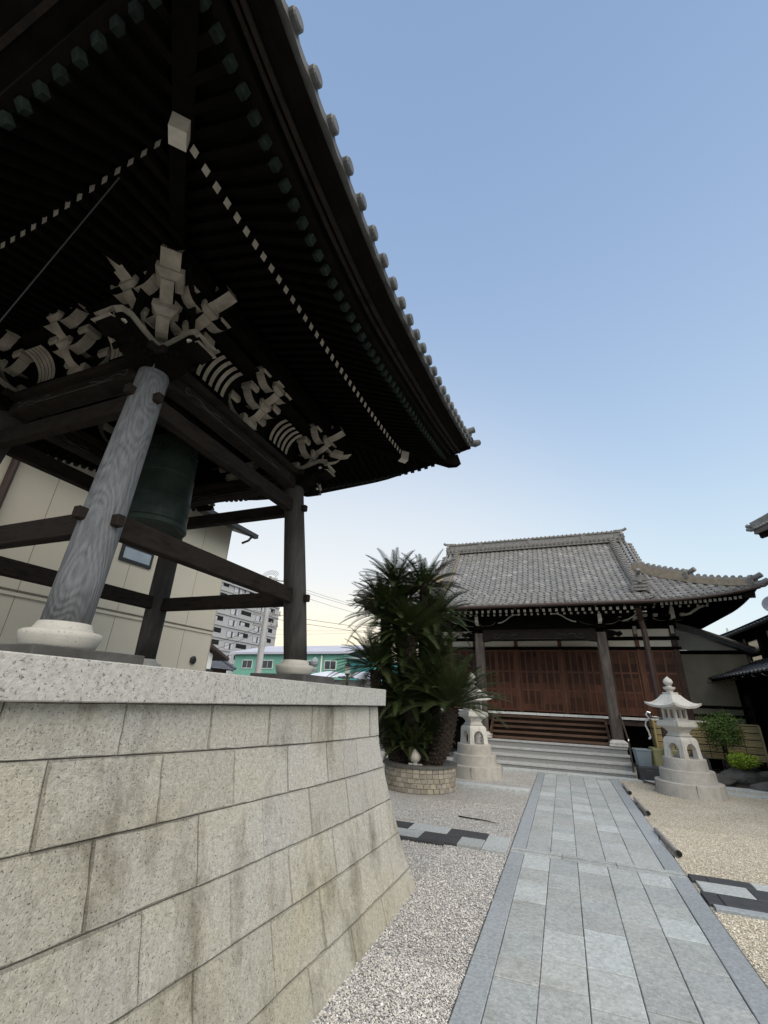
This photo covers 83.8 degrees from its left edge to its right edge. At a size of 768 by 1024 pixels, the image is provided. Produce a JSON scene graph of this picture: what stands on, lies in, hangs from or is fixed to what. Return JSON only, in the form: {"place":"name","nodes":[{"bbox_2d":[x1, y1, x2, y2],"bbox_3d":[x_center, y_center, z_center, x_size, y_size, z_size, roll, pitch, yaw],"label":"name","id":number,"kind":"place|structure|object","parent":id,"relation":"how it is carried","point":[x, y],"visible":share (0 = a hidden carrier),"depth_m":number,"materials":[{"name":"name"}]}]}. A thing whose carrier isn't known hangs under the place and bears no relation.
{"place":"outdoors","nodes":[
{"label":"outdoors","id":0,"kind":"place"},
{"bbox_2d":[0,455,258,670],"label":"cream house","id":1,"kind":"structure","parent":0,"point":[29,493],"depth_m":7.83,"materials":[{"name":"beige paint"}]},
{"bbox_2d":[118,544,153,568],"bbox_3d":[-4.854,0.876,8.394,0.054,0.320,0.720,-7,-25,20],"label":"window","id":2,"kind":"structure","parent":1,"relation":"in","point":[129,554],"depth_m":8.35,"materials":[{"name":"glass"}]},
{"bbox_2d":[206,643,229,671],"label":"house","id":3,"kind":"structure","parent":0,"point":[216,654],"depth_m":23.21,"materials":[{"name":"white paint"}]},
{"bbox_2d":[0,0,480,683],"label":"bell tower","id":4,"kind":"structure","parent":0,"point":[190,254],"depth_m":2.92,"materials":[{"name":"wood"}]},
{"bbox_2d":[127,430,198,539],"bbox_3d":[-2.134,-0.347,4.179,0.596,1.128,0.596,-7,-25,20],"label":"temple bell","id":5,"kind":"object","parent":4,"relation":"hanging from","point":[161,500],"visible":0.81,"depth_m":3.94,"materials":[{"name":"green metal"}]},
{"bbox_2d":[211,580,279,673],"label":"apartment block","id":6,"kind":"structure","parent":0,"point":[230,623],"depth_m":116.11,"materials":[{"name":"white concrete"}]},
{"bbox_2d":[224,642,232,649],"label":"window","id":7,"kind":"structure","parent":6,"relation":"in","point":[230,647],"depth_m":111.83,"materials":[{"name":"white glass"}]},
{"bbox_2d":[226,631,234,637],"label":"window","id":8,"kind":"structure","parent":6,"relation":"in","point":[229,634],"depth_m":112.89,"materials":[{"name":"white glass"}]},
{"bbox_2d":[228,619,236,626],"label":"window","id":9,"kind":"structure","parent":6,"relation":"in","point":[233,623],"depth_m":114.09,"materials":[{"name":"white glass"}]},
{"bbox_2d":[230,609,238,615],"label":"window","id":10,"kind":"structure","parent":6,"relation":"in","point":[233,611],"depth_m":115.33,"materials":[{"name":"white glass"}]},
{"bbox_2d":[234,587,242,593],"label":"window","id":11,"kind":"structure","parent":6,"relation":"in","point":[237,590],"depth_m":117.66,"materials":[{"name":"white glass"}]},
{"bbox_2d":[252,636,259,642],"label":"window","id":12,"kind":"structure","parent":6,"relation":"in","point":[255,639],"depth_m":122.17,"materials":[{"name":"white glass"}]},
{"bbox_2d":[254,626,260,632],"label":"window","id":13,"kind":"structure","parent":6,"relation":"in","point":[256,629],"depth_m":123.33,"materials":[{"name":"glass"}]},
{"bbox_2d":[255,615,262,621],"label":"window","id":14,"kind":"structure","parent":6,"relation":"in","point":[258,618],"depth_m":124.45,"materials":[{"name":"white glass"}]},
{"bbox_2d":[254,571,283,672],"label":"utility pole","id":15,"kind":"object","parent":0,"point":[271,577],"visible":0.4,"depth_m":42.36,"materials":[{"name":"concrete"}]},
{"bbox_2d":[230,645,396,680],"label":"green shed","id":16,"kind":"structure","parent":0,"point":[245,661],"depth_m":50.34,"materials":[{"name":"metal"}]},
{"bbox_2d":[241,660,252,667],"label":"window","id":17,"kind":"structure","parent":16,"relation":"in","point":[245,663],"depth_m":51.36,"materials":[{"name":"grey glass"}]},
{"bbox_2d":[262,660,273,668],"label":"window","id":18,"kind":"structure","parent":16,"relation":"in","point":[267,664],"depth_m":50.36,"materials":[{"name":"white paint"}]},
{"bbox_2d":[324,660,336,669],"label":"window","id":19,"kind":"structure","parent":16,"relation":"in","point":[328,664],"depth_m":47.54,"materials":[{"name":"white paint"}]},
{"bbox_2d":[310,657,318,671],"bbox_3d":[-2.134,4.674,13.109,0.260,0.440,0.253,-7,-25,20],"label":"roof finial","id":20,"kind":"object","parent":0,"point":[314,662],"visible":0.84,"depth_m":13.03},
{"bbox_2d":[311,671,397,741],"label":"tin roof shed","id":21,"kind":"structure","parent":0,"point":[350,682],"depth_m":17.21,"materials":[{"name":"metal"}]},
{"bbox_2d":[312,751,536,1023],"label":"gravel bed","id":22,"kind":"object","parent":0,"point":[403,803],"depth_m":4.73,"materials":[{"name":"beige gravel"}]},
{"bbox_2d":[384,758,456,794],"bbox_3d":[0.708,5.157,8.419,1.460,0.490,1.460,-7,-25,20],"label":"planter","id":23,"kind":"object","parent":22,"relation":"on","point":[405,777],"visible":0.86,"depth_m":7.87,"materials":[{"name":"brick"}]},
{"bbox_2d":[408,749,421,764],"bbox_3d":[0.581,4.633,8.082,0.221,0.295,0.239,16,-27,-30],"label":"stone ornament","id":24,"kind":"object","parent":23,"relation":"on","point":[415,757],"visible":0.84,"depth_m":8.00,"materials":[{"name":"stone"}]},
{"bbox_2d":[326,548,511,765],"bbox_3d":[0.715,2.892,9.204,3.997,4.644,3.164,-7,-25,20],"label":"cycad","id":25,"kind":"object","parent":23,"relation":"in","point":[419,686],"visible":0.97,"depth_m":8.92,"materials":[{"name":"green plant"}]},
{"bbox_2d":[396,820,510,854],"bbox_3d":[-0.104,4.195,5.672,3.405,0.083,0.711,-7,-25,20],"label":"paving strip","id":26,"kind":"object","parent":22,"relation":"in","point":[431,834],"visible":0.41,"depth_m":5.28,"materials":[{"name":"stone"}]},
{"bbox_2d":[458,815,494,822],"bbox_3d":[1.342,4.457,6.202,0.562,0.019,0.045,-11,-26,27],"label":"twig","id":27,"kind":"object","parent":22,"relation":"on","point":[474,818],"visible":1,"depth_m":6.21,"materials":[{"name":"black wood"}]},
{"bbox_2d":[453,673,502,780],"bbox_3d":[2.144,5.048,10.272,1.236,2.260,1.236,10,-24,-17],"label":"stone lantern","id":28,"kind":"object","parent":22,"relation":"on","point":[474,757],"visible":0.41,"depth_m":9.73,"materials":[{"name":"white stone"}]},
{"bbox_2d":[214,0,767,653],"label":"sky","id":29,"kind":"structure","parent":0,"point":[567,200],"materials":[{"name":"blue"}]},
{"bbox_2d":[380,744,762,772],"bbox_3d":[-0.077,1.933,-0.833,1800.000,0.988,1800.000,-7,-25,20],"label":"ground","id":30,"kind":"structure","parent":0,"point":[451,753],"depth_m":13.28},
{"bbox_2d":[0,650,416,1023],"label":"stone platform","id":31,"kind":"structure","parent":30,"relation":"on","point":[181,846],"depth_m":1.92,"materials":[{"name":"stone"}]},
{"bbox_2d":[210,661,236,672],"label":"tiled house","id":32,"kind":"structure","parent":30,"relation":"on","point":[220,666],"depth_m":36.23,"materials":[{"name":"grey tile"}]},
{"bbox_2d":[252,607,280,672],"bbox_3d":[-7.894,9.174,27.460,1.966,7.518,0.547,0,-23,6],"label":"utility pole","id":33,"kind":"object","parent":30,"relation":"on","point":[265,625],"visible":0.69,"depth_m":27.96,"materials":[{"name":"concrete"}]},
{"bbox_2d":[269,613,365,627],"bbox_3d":[11.619,10.703,39.607,45.426,3.278,0.028,15,-27,-28],"label":"power line","id":34,"kind":"object","parent":33,"relation":"attached to","point":[321,621],"visible":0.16,"depth_m":30.33,"materials":[{"name":"metal"}]},
{"bbox_2d":[271,618,373,633],"bbox_3d":[12.889,11.468,39.906,48.232,2.953,0.028,15,-26,-27],"label":"power line","id":35,"kind":"object","parent":33,"relation":"attached to","point":[328,627],"visible":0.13,"depth_m":30.36,"materials":[{"name":"metal"}]},
{"bbox_2d":[345,662,350,685],"bbox_3d":[-1.450,7.127,16.181,0.300,2.820,0.260,-7,-25,20],"label":"street lamp","id":36,"kind":"object","parent":30,"relation":"on","point":[347,672],"visible":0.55,"depth_m":16.51,"materials":[{"name":"metal"}]},
{"bbox_2d":[456,781,529,793],"bbox_3d":[1.033,5.623,8.895,3.816,0.095,0.292,-7,-25,20],"label":"kerb strip","id":37,"kind":"object","parent":30,"relation":"on","point":[493,787],"visible":0.4,"depth_m":8.43,"materials":[{"name":"stone"}]},
{"bbox_2d":[480,737,636,777],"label":"stone steps","id":38,"kind":"structure","parent":30,"relation":"on","point":[604,760],"depth_m":11.19,"materials":[{"name":"grey stone"}]},
{"bbox_2d":[619,712,634,772],"bbox_3d":[6.166,5.889,10.864,0.060,1.439,1.118,-7,-25,20],"label":"handrail","id":39,"kind":"object","parent":38,"relation":"on","point":[622,723],"visible":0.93,"depth_m":10.58,"materials":[{"name":"brown metal"}]},
{"bbox_2d":[354,527,767,769],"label":"temple hall","id":40,"kind":"structure","parent":30,"relation":"on","point":[574,638],"depth_m":13.75,"materials":[{"name":"tile"}]},
{"bbox_2d":[452,650,473,707],"bbox_3d":[2.842,5.890,15.148,0.784,1.925,0.064,-7,-25,20],"label":"door panel","id":41,"kind":"structure","parent":40,"relation":"in","point":[466,653],"depth_m":15.37,"materials":[{"name":"brown wood"}]},
{"bbox_2d":[485,650,498,709],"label":"door panel","id":42,"kind":"structure","parent":40,"relation":"in","point":[490,655],"depth_m":14.86,"materials":[{"name":"brown wood"}]},
{"bbox_2d":[496,650,518,710],"bbox_3d":[4.208,5.716,14.619,0.634,1.925,0.064,-7,-25,20],"label":"door panel","id":43,"kind":"structure","parent":40,"relation":"in","point":[505,659],"depth_m":14.60,"materials":[{"name":"brown wood"}]},
{"bbox_2d":[518,650,543,711],"bbox_3d":[4.933,5.644,14.383,0.644,1.925,0.064,-7,-25,20],"label":"door panel","id":44,"kind":"structure","parent":40,"relation":"in","point":[532,699],"depth_m":14.35,"materials":[{"name":"brown wood"}]},
{"bbox_2d":[538,650,565,712],"bbox_3d":[5.529,5.561,14.136,0.644,1.925,0.064,-7,-25,20],"label":"door panel","id":45,"kind":"structure","parent":40,"relation":"in","point":[550,672],"depth_m":14.11,"materials":[{"name":"brown wood"}]},
{"bbox_2d":[562,650,591,713],"bbox_3d":[6.254,5.488,13.900,0.634,1.925,0.064,-7,-25,20],"label":"door panel","id":46,"kind":"structure","parent":40,"relation":"in","point":[574,665],"depth_m":13.87,"materials":[{"name":"brown wood"}]},
{"bbox_2d":[583,650,607,714],"bbox_3d":[6.841,5.406,13.656,0.634,1.925,0.064,-7,-25,20],"label":"door panel","id":47,"kind":"structure","parent":40,"relation":"in","point":[593,672],"depth_m":13.65,"materials":[{"name":"brown wood"}]},
{"bbox_2d":[609,650,647,716],"bbox_3d":[7.631,5.326,13.397,0.784,1.925,0.064,-7,-25,20],"label":"door panel","id":48,"kind":"structure","parent":40,"relation":"in","point":[625,666],"depth_m":13.36,"materials":[{"name":"brown wood"}]},
{"bbox_2d":[641,650,683,717],"bbox_3d":[8.536,5.219,13.066,0.904,1.925,0.064,-7,-25,20],"label":"door panel","id":49,"kind":"structure","parent":40,"relation":"in","point":[664,660],"depth_m":13.16,"materials":[{"name":"brown wood"}]},
{"bbox_2d":[694,695,767,770],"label":"wooden railing","id":50,"kind":"object","parent":40,"relation":"attached to","point":[751,716],"visible":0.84,"depth_m":12.44,"materials":[{"name":"black wood"}]},
{"bbox_2d":[675,622,758,768],"bbox_3d":[11.312,6.259,15.071,2.501,4.466,3.450,-7,-25,20],"label":"annex","id":51,"kind":"object","parent":30,"relation":"on","point":[705,655],"visible":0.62,"depth_m":14.16,"materials":[{"name":"beige paint"}]},
{"bbox_2d":[707,615,767,770],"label":"dark house","id":52,"kind":"structure","parent":30,"relation":"on","point":[751,679],"depth_m":12.88,"materials":[{"name":"black wood"}]},
{"bbox_2d":[742,631,766,661],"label":"window","id":53,"kind":"structure","parent":52,"relation":"in","point":[759,653],"depth_m":13.78,"materials":[{"name":"glass"}]},
{"bbox_2d":[761,596,767,610],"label":"satellite dish","id":54,"kind":"object","parent":52,"relation":"on","point":[764,602],"visible":1,"depth_m":12.75,"materials":[{"name":"metal"}]},
{"bbox_2d":[447,773,767,1023],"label":"stone path","id":55,"kind":"structure","parent":0,"point":[600,911],"depth_m":3.22,"materials":[{"name":"grey stone"}]},
{"bbox_2d":[622,782,631,794],"bbox_3d":[5.000,5.717,8.853,0.100,0.074,1.171,-7,-25,20],"label":"light tube","id":56,"kind":"object","parent":55,"relation":"on","point":[627,789],"visible":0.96,"depth_m":8.68,"materials":[{"name":"metal"}]},
{"bbox_2d":[654,827,682,857],"bbox_3d":[3.579,4.196,5.456,0.112,0.074,1.138,-5,-24,17],"label":"light tube","id":57,"kind":"object","parent":55,"relation":"on","point":[669,843],"visible":0.99,"depth_m":5.30,"materials":[{"name":"metal"}]},
{"bbox_2d":[502,766,767,799],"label":"stone apron","id":58,"kind":"object","parent":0,"point":[745,790],"visible":0.41,"depth_m":9.98,"materials":[{"name":"grey stone"}]},
{"bbox_2d":[638,778,654,784],"bbox_3d":[5.954,6.094,9.641,0.061,0.044,0.714,3,-23,-2],"label":"rail pipe","id":59,"kind":"object","parent":58,"relation":"on","point":[645,781],"visible":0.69,"depth_m":9.63,"materials":[{"name":"grey metal"}]},
{"bbox_2d":[619,766,767,986],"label":"gravel bed","id":60,"kind":"object","parent":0,"point":[744,817],"depth_m":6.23,"materials":[{"name":"beige gravel"}]},
{"bbox_2d":[633,796,650,815],"bbox_3d":[4.399,5.046,7.353,0.102,0.074,1.269,-6,-25,18],"label":"light tube","id":61,"kind":"object","parent":60,"relation":"on","point":[642,806],"visible":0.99,"depth_m":7.20,"materials":[{"name":"metal"}]},
{"bbox_2d":[635,764,659,780],"bbox_3d":[6.371,6.223,10.117,0.620,0.350,0.550,-7,-25,20],"label":"stone basin","id":62,"kind":"object","parent":60,"relation":"on","point":[647,773],"visible":0.42,"depth_m":9.97,"materials":[{"name":"grey stone"}]},
{"bbox_2d":[632,748,651,766],"bbox_3d":[6.253,5.924,10.330,0.354,0.360,0.354,-4,-24,15],"label":"storage tub","id":63,"kind":"object","parent":62,"relation":"on","point":[643,756],"visible":1,"depth_m":10.21,"materials":[{"name":"grey plastic"}]},
{"bbox_2d":[644,711,666,739],"bbox_3d":[6.274,5.294,9.569,0.630,1.515,0.061,-5,-24,16],"label":"metal stand","id":64,"kind":"object","parent":60,"relation":"on","point":[645,722],"visible":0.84,"depth_m":9.82,"materials":[{"name":"silver metal"}]},
{"bbox_2d":[648,746,677,765],"bbox_3d":[7.308,6.507,11.093,0.600,0.670,0.700,-7,-25,20],"label":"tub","id":65,"kind":"object","parent":60,"relation":"on","point":[657,753],"visible":0.36,"depth_m":10.94,"materials":[{"name":"yellow plastic"}]},
{"bbox_2d":[644,676,729,801],"bbox_3d":[6.246,4.692,9.067,1.236,2.260,1.236,9,-24,-15],"label":"stone lantern","id":66,"kind":"object","parent":60,"relation":"on","point":[683,775],"visible":1,"depth_m":8.72,"materials":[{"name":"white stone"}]},
{"bbox_2d":[687,874,767,920],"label":"paving strip","id":67,"kind":"object","parent":60,"relation":"in","point":[736,898],"visible":0.92,"depth_m":3.95,"materials":[{"name":"stone"}]},
{"bbox_2d":[712,769,750,788],"bbox_3d":[9.368,6.334,9.957,4.700,0.100,2.700,-7,-25,20],"label":"garden bed","id":68,"kind":"object","parent":60,"relation":"on","point":[736,785],"depth_m":9.68,"materials":[{"name":"soil"}]},
{"bbox_2d":[689,751,711,769],"bbox_3d":[7.975,6.460,10.807,0.478,0.759,0.497,14,-26,-26],"label":"rock","id":69,"kind":"object","parent":68,"relation":"on","point":[704,756],"visible":0.1,"depth_m":10.72,"materials":[{"name":"grey stone"}]},
{"bbox_2d":[649,719,767,765],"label":"bamboo fence","id":70,"kind":"object","parent":68,"relation":"on","point":[755,744],"visible":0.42,"depth_m":11.33,"materials":[{"name":"brown wood"}]},
{"bbox_2d":[694,708,745,767],"bbox_3d":[8.560,5.708,10.848,1.137,1.360,1.052,-7,-25,20],"label":"shrub","id":71,"kind":"object","parent":68,"relation":"on","point":[718,729],"visible":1,"depth_m":10.77,"materials":[{"name":"green plant"}]},
{"bbox_2d":[716,773,737,786],"bbox_3d":[7.620,6.154,9.778,0.796,0.320,0.485,-7,-25,20],"label":"rock","id":72,"kind":"object","parent":68,"relation":"on","point":[726,781],"visible":0.34,"depth_m":9.61,"materials":[{"name":"grey stone"}]},
{"bbox_2d":[719,767,764,784],"bbox_3d":[8.361,6.214,10.022,0.851,0.412,0.680,-7,-25,20],"label":"rock","id":73,"kind":"object","parent":68,"relation":"on","point":[743,776],"visible":0.6,"depth_m":9.81,"materials":[{"name":"grey stone"}]},
{"bbox_2d":[724,750,763,770],"bbox_3d":[8.409,5.893,9.960,0.702,0.588,0.628,-18,-31,39],"label":"shrub","id":74,"kind":"object","parent":68,"relation":"on","point":[742,761],"visible":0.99,"depth_m":9.92,"materials":[{"name":"green plant"}]},
{"bbox_2d":[749,782,767,791],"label":"rock","id":75,"kind":"object","parent":68,"relation":"on","point":[761,786],"visible":0.77,"depth_m":9.20,"materials":[{"name":"grey stone"}]},
{"bbox_2d":[757,771,767,781],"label":"rock","id":76,"kind":"object","parent":68,"relation":"on","point":[763,775],"visible":0.36,"depth_m":9.86,"materials":[{"name":"grey stone"}]},
{"bbox_2d":[745,513,767,538],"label":"gate tower","id":77,"kind":"structure","parent":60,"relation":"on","point":[759,526],"depth_m":12.88,"materials":[{"name":"grey tile"}]}
]}

